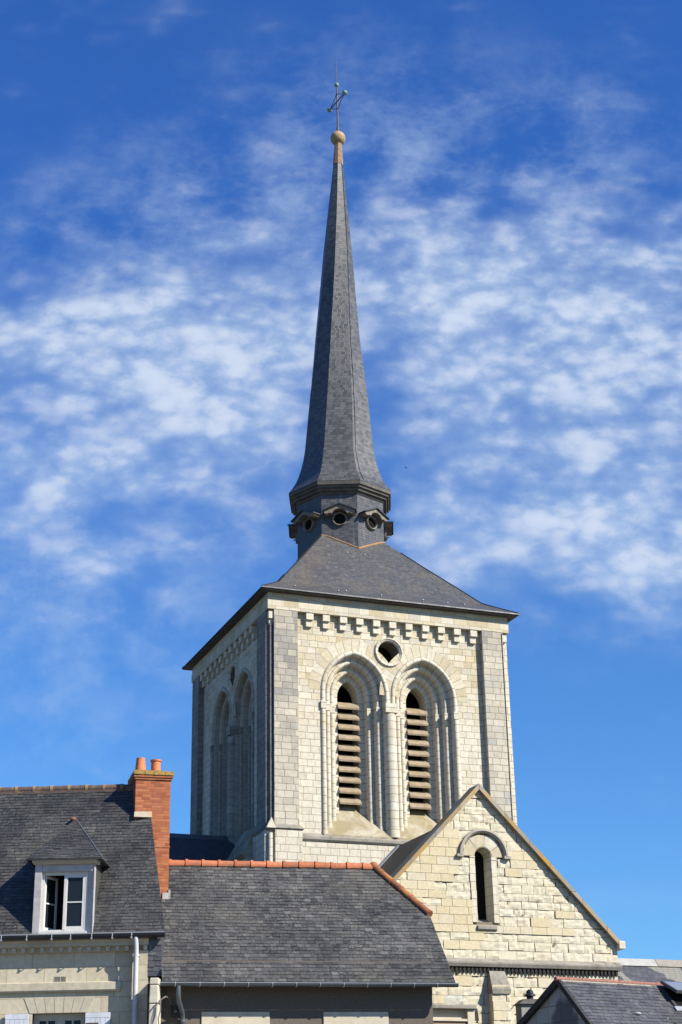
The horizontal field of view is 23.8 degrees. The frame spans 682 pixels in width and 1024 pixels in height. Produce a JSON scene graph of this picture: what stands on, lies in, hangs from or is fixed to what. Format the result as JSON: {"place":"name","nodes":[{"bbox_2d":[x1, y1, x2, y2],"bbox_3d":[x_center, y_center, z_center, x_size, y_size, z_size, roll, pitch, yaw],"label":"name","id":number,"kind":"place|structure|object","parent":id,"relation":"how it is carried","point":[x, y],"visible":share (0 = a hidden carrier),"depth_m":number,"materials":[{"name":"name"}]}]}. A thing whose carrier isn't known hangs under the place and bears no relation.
{"place":"outdoors","nodes":[
{"label":"outdoors","id":0,"kind":"place"},
{"bbox_2d":[0,757,173,1023],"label":"town house","id":1,"kind":"structure","parent":0,"point":[84,876],"depth_m":37.46,"materials":[{"name":"stone"}]},
{"bbox_2d":[33,1013,84,1023],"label":"window","id":2,"kind":"structure","parent":1,"relation":"in","point":[71,1018],"depth_m":36.64,"materials":[{"name":"beige paint"}]},
{"bbox_2d":[0,0,681,959],"label":"sky","id":3,"kind":"structure","parent":0,"point":[512,169],"materials":[{"name":"blue"}]},
{"label":"ground","id":4,"kind":"structure","parent":0,"visible":0},
{"bbox_2d":[148,859,458,1023],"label":"house","id":5,"kind":"structure","parent":4,"relation":"on","point":[269,942],"depth_m":38.06,"materials":[{"name":"stone"}]},
{"bbox_2d":[150,996,170,1023],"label":"cable","id":6,"kind":"object","parent":5,"relation":"attached to","point":[160,1008],"visible":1,"depth_m":35.72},
{"bbox_2d":[171,1004,177,1016],"bbox_3d":[-3.748,11.235,36.482,0.130,0.280,0.158,3,-23,-11],"label":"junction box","id":7,"kind":"object","parent":5,"relation":"attached to","point":[174,1010],"visible":0.98,"depth_m":36.44,"materials":[{"name":"black plastic"}]},
{"bbox_2d":[169,69,681,1023],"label":"church","id":8,"kind":"structure","parent":4,"relation":"on","point":[349,681],"depth_m":52.06,"materials":[{"name":"grey stone"}]},
{"bbox_2d":[433,1004,478,1023],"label":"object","id":9,"kind":"object","parent":4,"relation":"on","point":[453,1014],"visible":0.44,"depth_m":41.74,"materials":[{"name":"grey stone"}]},
{"bbox_2d":[513,989,536,1022],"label":"rendered chimney","id":10,"kind":"object","parent":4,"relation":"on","point":[523,1006],"visible":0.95,"depth_m":38.27,"materials":[{"name":"grey concrete"}]},
{"bbox_2d":[517,976,681,1023],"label":"slate cottage","id":11,"kind":"structure","parent":4,"relation":"on","point":[565,1000],"depth_m":35.37,"materials":[{"name":"grey tile"}]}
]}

